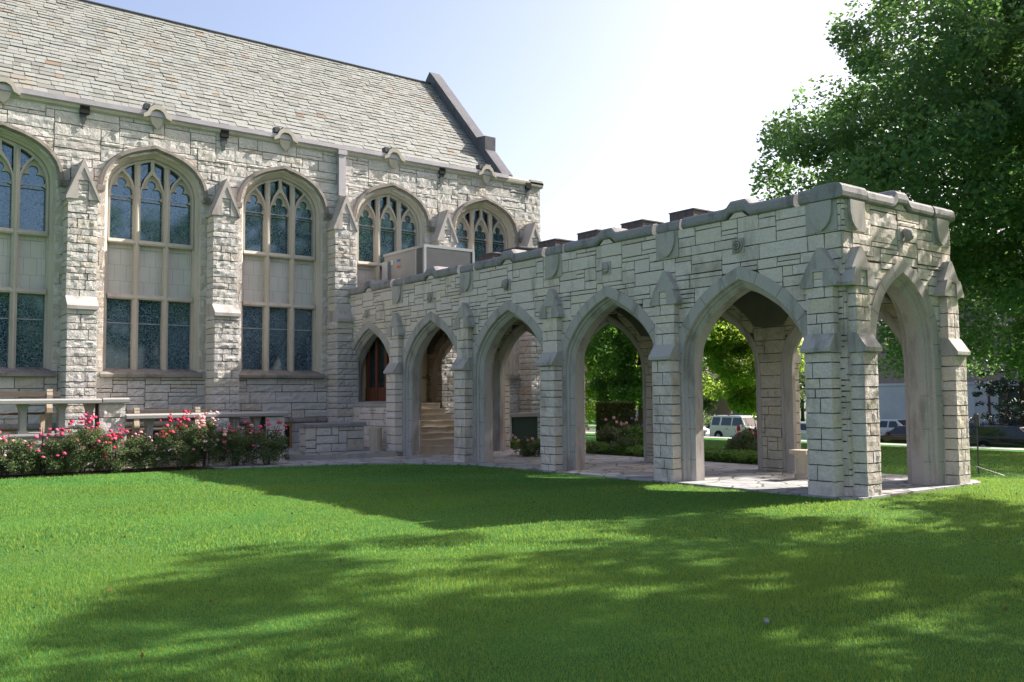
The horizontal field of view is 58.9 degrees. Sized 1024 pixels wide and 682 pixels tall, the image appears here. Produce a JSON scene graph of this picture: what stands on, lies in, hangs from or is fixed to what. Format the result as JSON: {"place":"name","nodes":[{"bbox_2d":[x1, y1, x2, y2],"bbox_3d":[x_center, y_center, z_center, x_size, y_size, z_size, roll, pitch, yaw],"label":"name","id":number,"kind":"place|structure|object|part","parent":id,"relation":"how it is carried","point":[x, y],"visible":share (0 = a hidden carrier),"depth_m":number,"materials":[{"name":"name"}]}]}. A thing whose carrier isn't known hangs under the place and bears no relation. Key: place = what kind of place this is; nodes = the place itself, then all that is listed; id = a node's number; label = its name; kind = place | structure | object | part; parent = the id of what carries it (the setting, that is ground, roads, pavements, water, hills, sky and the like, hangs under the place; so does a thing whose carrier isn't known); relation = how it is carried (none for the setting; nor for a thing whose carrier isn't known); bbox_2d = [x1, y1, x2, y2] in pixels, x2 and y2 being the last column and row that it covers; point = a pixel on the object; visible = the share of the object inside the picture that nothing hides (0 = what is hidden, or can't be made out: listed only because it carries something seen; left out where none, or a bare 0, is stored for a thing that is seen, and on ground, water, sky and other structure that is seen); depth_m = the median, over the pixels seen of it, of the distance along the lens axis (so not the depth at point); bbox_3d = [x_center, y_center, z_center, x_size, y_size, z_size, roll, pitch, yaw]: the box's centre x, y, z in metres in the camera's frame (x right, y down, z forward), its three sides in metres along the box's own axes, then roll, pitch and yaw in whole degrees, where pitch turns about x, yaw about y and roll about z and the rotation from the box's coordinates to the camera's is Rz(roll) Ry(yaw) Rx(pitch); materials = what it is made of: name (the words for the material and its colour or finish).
{"place":"outdoors","nodes":[
{"label":"outdoors","id":0,"kind":"place"},
{"bbox_2d":[297,422,365,452],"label":"wall","id":1,"kind":"structure","parent":0,"point":[331,437],"depth_m":24.16,"materials":[{"name":"stone"}]},
{"bbox_2d":[0,418,1023,681],"bbox_3d":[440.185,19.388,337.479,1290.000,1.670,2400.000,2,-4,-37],"label":"lawn","id":2,"kind":"structure","parent":0,"point":[526,648],"depth_m":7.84,"materials":[{"name":"green plant"}]},
{"bbox_2d":[0,398,129,475],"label":"terrace parapet","id":3,"kind":"structure","parent":2,"relation":"on","point":[110,413],"depth_m":20.00,"materials":[{"name":"stone"}]},
{"bbox_2d":[0,389,60,432],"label":"park bench","id":4,"kind":"object","parent":3,"relation":"on","point":[46,416],"visible":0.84,"depth_m":20.21,"materials":[{"name":"concrete"}]},
{"bbox_2d":[0,465,213,478],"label":"soil bed","id":5,"kind":"object","parent":2,"relation":"on","point":[122,471],"visible":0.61,"depth_m":19.98,"materials":[{"name":"brown soil"}]},
{"bbox_2d":[0,431,33,476],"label":"rose bush","id":6,"kind":"object","parent":5,"relation":"on","point":[7,464],"visible":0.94,"depth_m":18.86,"materials":[{"name":"green plant"}]},
{"bbox_2d":[13,427,72,475],"bbox_3d":[-9.990,2.377,19.356,1.263,1.069,1.055,2,-4,-37],"label":"rose bush","id":7,"kind":"object","parent":5,"relation":"on","point":[36,455],"visible":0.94,"depth_m":19.20,"materials":[{"name":"green plant"}]},
{"bbox_2d":[52,412,109,475],"bbox_3d":[-9.351,2.236,19.711,1.230,1.382,0.978,2,-4,-37],"label":"rose bush","id":8,"kind":"object","parent":5,"relation":"on","point":[76,459],"visible":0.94,"depth_m":19.59,"materials":[{"name":"green plant"}]},
{"bbox_2d":[84,424,141,472],"bbox_3d":[-8.836,2.401,20.085,1.220,1.102,1.028,2,-4,-37],"label":"rose bush","id":9,"kind":"object","parent":5,"relation":"on","point":[113,438],"visible":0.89,"depth_m":19.88,"materials":[{"name":"green plant"}]},
{"bbox_2d":[119,428,163,470],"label":"rose bush","id":10,"kind":"object","parent":5,"relation":"on","point":[141,460],"visible":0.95,"depth_m":20.30,"materials":[{"name":"green plant"}]},
{"bbox_2d":[153,410,204,468],"bbox_3d":[-7.619,2.262,20.789,1.168,1.364,1.006,2,-4,-37],"label":"rose bush","id":11,"kind":"object","parent":5,"relation":"on","point":[175,445],"visible":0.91,"depth_m":20.67,"materials":[{"name":"green plant"}]},
{"bbox_2d":[181,411,229,466],"bbox_3d":[-7.117,2.283,21.038,1.086,1.333,0.959,2,-4,-37],"label":"rose bush","id":12,"kind":"object","parent":5,"relation":"on","point":[205,444],"visible":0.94,"depth_m":20.94,"materials":[{"name":"green plant"}]},
{"bbox_2d":[211,420,256,465],"bbox_3d":[-6.517,2.409,21.328,1.028,1.107,1.013,0,-4,0],"label":"rose bush","id":13,"kind":"object","parent":5,"relation":"on","point":[237,449],"visible":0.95,"depth_m":21.15,"materials":[{"name":"green plant"}]},
{"bbox_2d":[244,418,290,464],"bbox_3d":[-5.837,2.410,21.636,1.180,1.132,1.045,2,-4,-37],"label":"rose bush","id":14,"kind":"object","parent":5,"relation":"on","point":[274,446],"visible":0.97,"depth_m":21.50,"materials":[{"name":"green plant"}]},
{"bbox_2d":[0,0,543,447],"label":"chapel","id":15,"kind":"structure","parent":2,"relation":"on","point":[191,216],"depth_m":25.82,"materials":[{"name":"grey stone"}]},
{"bbox_2d":[1,430,16,432],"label":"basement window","id":16,"kind":"structure","parent":15,"relation":"in","point":[16,430],"depth_m":21.79,"materials":[{"name":"beige glass"}]},
{"bbox_2d":[0,121,66,377],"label":"window","id":17,"kind":"structure","parent":15,"relation":"in","point":[27,178],"depth_m":22.59,"materials":[{"name":"glass"}]},
{"bbox_2d":[125,426,177,445],"bbox_3d":[-9.497,2.639,23.826,1.360,0.760,0.100,2,-4,-37],"label":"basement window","id":18,"kind":"structure","parent":15,"relation":"in","point":[154,431],"depth_m":23.92,"materials":[{"name":"black glass"}]},
{"bbox_2d":[96,145,210,377],"bbox_3d":[-9.640,-2.130,24.284,3.138,6.260,0.610,2,-4,-37],"label":"window","id":19,"kind":"structure","parent":15,"relation":"in","point":[151,315],"depth_m":24.41,"materials":[{"name":"glass"}]},
{"bbox_2d":[245,423,291,447],"bbox_3d":[-6.919,2.739,25.803,1.360,0.760,0.100,2,-4,-37],"label":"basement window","id":20,"kind":"structure","parent":15,"relation":"in","point":[288,432],"depth_m":26.13,"materials":[{"name":"black glass"}]},
{"bbox_2d":[235,165,331,378],"bbox_3d":[-6.756,-2.019,26.496,3.151,6.260,0.610,2,-4,-37],"label":"window","id":21,"kind":"structure","parent":15,"relation":"in","point":[280,305],"depth_m":26.65,"materials":[{"name":"glass"}]},
{"bbox_2d":[352,182,433,378],"bbox_3d":[-3.875,-1.908,28.707,3.150,6.260,0.610,2,-4,-37],"label":"window","id":22,"kind":"structure","parent":15,"relation":"in","point":[388,221],"depth_m":28.85,"materials":[{"name":"glass"}]},
{"bbox_2d":[452,197,521,379],"bbox_3d":[-0.992,-1.797,30.917,3.119,6.260,0.610,2,-4,-37],"label":"window","id":23,"kind":"structure","parent":15,"relation":"in","point":[483,228],"depth_m":31.24,"materials":[{"name":"stone"}]},
{"bbox_2d":[11,468,1021,661],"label":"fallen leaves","id":24,"kind":"object","parent":2,"relation":"on","point":[340,560],"visible":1,"depth_m":11.05,"materials":[{"name":"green plant"}]},
{"bbox_2d":[511,434,540,456],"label":"garden plant","id":25,"kind":"object","parent":2,"relation":"on","point":[526,448],"visible":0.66,"depth_m":23.94,"materials":[{"name":"green plant"}]},
{"bbox_2d":[585,375,596,402],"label":"street tree","id":26,"kind":"object","parent":2,"relation":"on","point":[587,382],"visible":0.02,"depth_m":97.53,"materials":[{"name":"green plant"}]},
{"bbox_2d":[584,331,637,428],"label":"maple tree","id":27,"kind":"object","parent":2,"relation":"on","point":[590,410],"visible":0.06,"depth_m":49.92,"materials":[{"name":"green plant"}]},
{"bbox_2d":[595,401,636,442],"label":"clipped hedge","id":28,"kind":"object","parent":2,"relation":"on","point":[624,410],"visible":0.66,"depth_m":30.64,"materials":[{"name":"green plant"}]},
{"bbox_2d":[511,446,757,464],"bbox_3d":[3.613,3.111,24.974,2.780,0.080,12.200,2,-4,-37],"label":"garden bed","id":29,"kind":"object","parent":2,"relation":"on","point":[640,456],"depth_m":21.41,"materials":[{"name":"soil"}]},
{"bbox_2d":[509,412,539,445],"bbox_3d":[0.052,2.853,29.202,1.700,1.070,0.800,2,-4,-37],"label":"utility cabinet","id":30,"kind":"object","parent":29,"relation":"on","point":[522,424],"visible":0.33,"depth_m":29.08,"materials":[{"name":"metal"}]},
{"bbox_2d":[586,416,640,453],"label":"garden plant","id":31,"kind":"object","parent":29,"relation":"on","point":[612,433],"visible":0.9,"depth_m":24.42,"materials":[{"name":"green plant"}]},
{"bbox_2d":[618,421,642,445],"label":"garden plant","id":32,"kind":"object","parent":29,"relation":"on","point":[636,428],"visible":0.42,"depth_m":24.82,"materials":[{"name":"green plant"}]},
{"bbox_2d":[509,438,757,463],"bbox_3d":[3.441,2.905,23.978,1.381,0.391,10.644,2,-4,-37],"label":"ground cover","id":33,"kind":"object","parent":29,"relation":"on","point":[748,456],"visible":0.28,"depth_m":21.89,"materials":[{"name":"green plant"}]},
{"bbox_2d":[630,417,642,444],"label":"garden plant","id":34,"kind":"object","parent":29,"relation":"on","point":[638,433],"visible":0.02,"depth_m":24.98,"materials":[{"name":"green plant"}]},
{"bbox_2d":[724,434,754,449],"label":"garden plant","id":35,"kind":"object","parent":29,"relation":"on","point":[727,447],"visible":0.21,"depth_m":23.84,"materials":[{"name":"green plant"}]},
{"bbox_2d":[728,424,757,450],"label":"garden plant","id":36,"kind":"object","parent":29,"relation":"on","point":[734,442],"visible":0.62,"depth_m":22.37,"materials":[{"name":"green plant"}]},
{"bbox_2d":[741,415,756,446],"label":"garden plant","id":37,"kind":"object","parent":29,"relation":"on","point":[751,430],"visible":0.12,"depth_m":22.69,"materials":[{"name":"green plant"}]},
{"bbox_2d":[584,323,715,430],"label":"maple tree","id":38,"kind":"object","parent":2,"relation":"on","point":[624,383],"visible":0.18,"depth_m":40.22,"materials":[{"name":"green plant"}]},
{"bbox_2d":[703,418,711,428],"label":"shrub","id":39,"kind":"object","parent":2,"relation":"on","point":[708,422],"visible":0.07,"depth_m":77.39,"materials":[{"name":"green plant"}]},
{"bbox_2d":[703,410,714,423],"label":"shrub","id":40,"kind":"object","parent":2,"relation":"on","point":[709,416],"visible":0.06,"depth_m":85.42,"materials":[{"name":"green plant"}]},
{"bbox_2d":[702,363,722,412],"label":"street tree","id":41,"kind":"object","parent":2,"relation":"on","point":[709,404],"visible":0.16,"depth_m":111.43,"materials":[{"name":"green plant"}]},
{"bbox_2d":[702,316,805,420],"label":"maple tree","id":42,"kind":"object","parent":2,"relation":"on","point":[726,345],"visible":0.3,"depth_m":44.95,"materials":[{"name":"green plant"}]},
{"bbox_2d":[735,360,805,398],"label":"street tree","id":43,"kind":"object","parent":2,"relation":"on","point":[802,384],"visible":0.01,"depth_m":93.67,"materials":[{"name":"green plant"}]},
{"bbox_2d":[798,352,805,421],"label":"street tree","id":44,"kind":"object","parent":2,"relation":"on","point":[802,410],"visible":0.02,"depth_m":98.30,"materials":[{"name":"green plant"}]},
{"bbox_2d":[748,0,1023,381],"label":"broadleaf tree","id":45,"kind":"object","parent":2,"relation":"on","point":[975,143],"visible":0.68,"depth_m":30.53,"materials":[{"name":"green plant"}]},
{"bbox_2d":[876,233,1019,425],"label":"brick building","id":46,"kind":"structure","parent":2,"relation":"on","point":[891,398],"depth_m":69.25,"materials":[{"name":"grey brick"}]},
{"bbox_2d":[964,294,982,317],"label":"window","id":47,"kind":"structure","parent":46,"relation":"in","point":[969,315],"depth_m":69.31,"materials":[{"name":"grey glass"}]},
{"bbox_2d":[973,388,998,423],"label":"door","id":48,"kind":"structure","parent":46,"relation":"in","point":[979,409],"depth_m":68.31,"materials":[{"name":"paint"}]},
{"bbox_2d":[997,323,1016,360],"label":"window","id":49,"kind":"structure","parent":46,"relation":"in","point":[1005,323],"depth_m":67.43,"materials":[{"name":"grey glass"}]},
{"bbox_2d":[973,413,979,473],"bbox_3d":[9.222,2.043,17.996,0.108,1.229,0.209,-4,-5,41],"label":"garden lamp","id":50,"kind":"object","parent":2,"relation":"on","point":[976,421],"visible":0.93,"depth_m":18.00,"materials":[{"name":"black metal"}]},
{"bbox_2d":[968,252,1023,427],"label":"spruce tree","id":51,"kind":"object","parent":2,"relation":"on","point":[990,390],"visible":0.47,"depth_m":50.03,"materials":[{"name":"green plant"}]},
{"bbox_2d":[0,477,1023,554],"bbox_3d":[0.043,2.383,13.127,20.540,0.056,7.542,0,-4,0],"label":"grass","id":52,"kind":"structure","parent":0,"point":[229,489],"depth_m":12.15,"materials":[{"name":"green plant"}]},
{"bbox_2d":[0,441,1023,486],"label":"grass","id":53,"kind":"structure","parent":0,"point":[902,449],"depth_m":19.03,"materials":[{"name":"green plant"}]},
{"bbox_2d":[89,0,1008,371],"label":"sky","id":54,"kind":"structure","parent":0,"point":[624,111],"materials":[{"name":"white"}]},
{"bbox_2d":[192,448,980,499],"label":"flagstone path","id":55,"kind":"structure","parent":0,"point":[736,476],"depth_m":18.96,"materials":[{"name":"grey stone"}]},
{"bbox_2d":[125,411,288,468],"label":"terrace parapet","id":56,"kind":"structure","parent":55,"relation":"on","point":[257,419],"depth_m":22.07,"materials":[{"name":"stone"}]},
{"bbox_2d":[125,407,206,446],"bbox_3d":[-8.475,2.097,22.052,1.870,0.970,0.770,2,-4,-37],"label":"park bench","id":57,"kind":"object","parent":56,"relation":"on","point":[135,428],"visible":0.41,"depth_m":21.69,"materials":[{"name":"concrete"}]},
{"bbox_2d":[289,452,395,459],"bbox_3d":[-4.398,3.004,23.584,2.898,0.158,0.553,1,-4,-25],"label":"landing edge","id":58,"kind":"object","parent":55,"relation":"on","point":[337,456],"visible":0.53,"depth_m":23.30,"materials":[{"name":"stone"}]},
{"bbox_2d":[285,448,402,459],"bbox_3d":[-5.207,3.083,24.860,2.990,0.170,3.600,2,-4,-37],"label":"stone landing","id":59,"kind":"object","parent":55,"relation":"on","point":[293,451],"visible":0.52,"depth_m":23.88,"materials":[{"name":"grey stone"}]},
{"bbox_2d":[369,427,381,450],"bbox_3d":[-3.701,2.662,24.620,0.365,0.625,0.365,2,-4,-37],"label":"litter bin","id":60,"kind":"object","parent":59,"relation":"on","point":[375,438],"visible":0.99,"depth_m":24.48,"materials":[{"name":"concrete"}]},
{"bbox_2d":[421,403,454,452],"bbox_3d":[-2.814,2.569,27.084,2.360,1.426,3.050,2,-4,-37],"label":"stair","id":61,"kind":"object","parent":55,"relation":"on","point":[437,428],"visible":0.3,"depth_m":26.74,"materials":[{"name":"stone"}]},
{"bbox_2d":[349,182,970,496],"bbox_3d":[1.458,0.461,21.621,4.020,5.095,17.195,2,-4,-37],"label":"arcade","id":62,"kind":"object","parent":55,"relation":"on","point":[829,273],"visible":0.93,"depth_m":16.67,"materials":[{"name":"grey stone"}]},
{"bbox_2d":[382,244,474,280],"bbox_3d":[-2.574,-1.979,27.558,1.840,1.460,2.400,2,-4,-37],"label":"rooftop air unit","id":63,"kind":"object","parent":62,"relation":"on","point":[411,261],"visible":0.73,"depth_m":26.79,"materials":[{"name":"beige metal"}]},
{"bbox_2d":[477,252,501,260],"bbox_3d":[-0.466,-1.836,24.782,0.665,1.180,0.705,2,-4,-37],"label":"rooflight","id":64,"kind":"object","parent":62,"relation":"on","point":[491,255],"visible":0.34,"depth_m":24.52,"materials":[{"name":"brown metal"}]},
{"bbox_2d":[503,246,537,250],"bbox_3d":[0.234,-1.898,23.872,0.665,1.180,0.705,2,-4,-37],"label":"rooflight","id":65,"kind":"object","parent":62,"relation":"on","point":[523,248],"visible":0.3,"depth_m":23.61,"materials":[{"name":"grey metal"}]},
{"bbox_2d":[537,238,572,248],"bbox_3d":[1.118,-1.976,22.725,0.665,1.180,0.705,2,-4,-37],"label":"rooflight","id":66,"kind":"object","parent":62,"relation":"on","point":[551,242],"visible":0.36,"depth_m":22.48,"materials":[{"name":"grey metal"}]},
{"bbox_2d":[577,229,600,239],"bbox_3d":[2.025,-2.055,21.546,0.665,1.180,0.705,2,-4,-37],"label":"rooflight","id":67,"kind":"object","parent":62,"relation":"on","point":[588,234],"visible":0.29,"depth_m":21.35,"materials":[{"name":"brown metal"}]},
{"bbox_2d":[620,219,663,228],"bbox_3d":[2.926,-2.135,20.375,0.665,1.180,0.705,2,-4,-37],"label":"rooflight","id":68,"kind":"object","parent":62,"relation":"on","point":[636,224],"visible":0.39,"depth_m":20.14,"materials":[{"name":"grey metal"}]},
{"bbox_2d":[668,208,712,220],"bbox_3d":[3.816,-2.213,19.220,0.665,1.180,0.705,2,-4,-37],"label":"rooflight","id":69,"kind":"object","parent":62,"relation":"on","point":[678,215],"visible":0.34,"depth_m":19.00,"materials":[{"name":"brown metal"}]},
{"bbox_2d":[789,449,808,479],"bbox_3d":[5.388,2.280,16.767,0.367,0.535,0.367,2,-4,-37],"label":"stone bench","id":70,"kind":"object","parent":55,"relation":"on","point":[800,455],"visible":0.67,"depth_m":16.66,"materials":[{"name":"stone"}]},
{"bbox_2d":[635,376,732,417],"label":"house","id":71,"kind":"structure","parent":0,"point":[722,404],"depth_m":122.73,"materials":[{"name":"concrete"}]},
{"bbox_2d":[732,359,806,417],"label":"house","id":72,"kind":"structure","parent":0,"point":[805,413],"depth_m":115.23,"materials":[{"name":"concrete"}]},
{"bbox_2d":[586,432,1023,449],"bbox_3d":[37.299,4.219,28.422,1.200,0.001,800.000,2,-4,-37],"label":"pavement","id":73,"kind":"structure","parent":0,"point":[888,444],"depth_m":49.39,"materials":[{"name":"concrete"}]},
{"label":"road","id":74,"kind":"structure","parent":0,"visible":0},
{"bbox_2d":[704,425,709,435],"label":"parked car","id":75,"kind":"object","parent":74,"relation":"on","point":[706,431],"visible":0.09,"depth_m":63.58,"materials":[{"name":"grey paint"}]},
{"bbox_2d":[709,414,756,436],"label":"parked car","id":76,"kind":"object","parent":74,"relation":"on","point":[722,425],"visible":0.38,"depth_m":61.88,"materials":[{"name":"grey paint"}]},
{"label":"side window","id":77,"kind":"part","parent":76,"relation":"part of","materials":[{"name":"black glass"}]},
{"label":"side window","id":78,"kind":"part","parent":76,"relation":"part of","materials":[{"name":"black glass"}]},
{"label":"side window","id":79,"kind":"part","parent":76,"relation":"part of","materials":[{"name":"black glass"}]},
{"bbox_2d":[800,422,807,439],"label":"parked car","id":80,"kind":"object","parent":74,"relation":"on","point":[803,427],"visible":0.06,"depth_m":57.06,"materials":[{"name":"grey paint"}]},
{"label":"side window","id":81,"kind":"part","parent":80,"relation":"part of","materials":[{"name":"black glass"}]},
{"bbox_2d":[879,419,905,434],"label":"parked car","id":82,"kind":"object","parent":74,"relation":"on","point":[887,425],"visible":0.12,"depth_m":61.38,"materials":[{"name":"grey paint"}]},
{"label":"side window","id":83,"kind":"part","parent":82,"relation":"part of","materials":[{"name":"black glass"}]},
{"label":"side window","id":84,"kind":"part","parent":82,"relation":"part of","materials":[{"name":"black glass"}]},
{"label":"rear window","id":85,"kind":"part","parent":82,"relation":"part of","materials":[{"name":"black glass"}]},
{"bbox_2d":[879,425,906,443],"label":"parked car","id":86,"kind":"object","parent":74,"relation":"on","point":[897,434],"visible":0.21,"depth_m":51.91,"materials":[{"name":"black paint"}]},
{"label":"side window","id":87,"kind":"part","parent":86,"relation":"part of","materials":[{"name":"black glass"}]},
{"bbox_2d":[969,422,988,432],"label":"parked car","id":88,"kind":"object","parent":74,"relation":"on","point":[971,428],"visible":0.01,"depth_m":54.08,"materials":[{"name":"blue paint"}]},
{"bbox_2d":[968,425,1023,447],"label":"parked car","id":89,"kind":"object","parent":74,"relation":"on","point":[1000,436],"visible":0.6,"depth_m":47.47,"materials":[{"name":"black paint"}]},
{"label":"side window","id":90,"kind":"part","parent":89,"relation":"part of","materials":[{"name":"black glass"}]},
{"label":"side window","id":91,"kind":"part","parent":89,"relation":"part of","materials":[{"name":"black glass"}]},
{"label":"side window","id":92,"kind":"part","parent":89,"relation":"part of","materials":[{"name":"black glass"}]}
]}

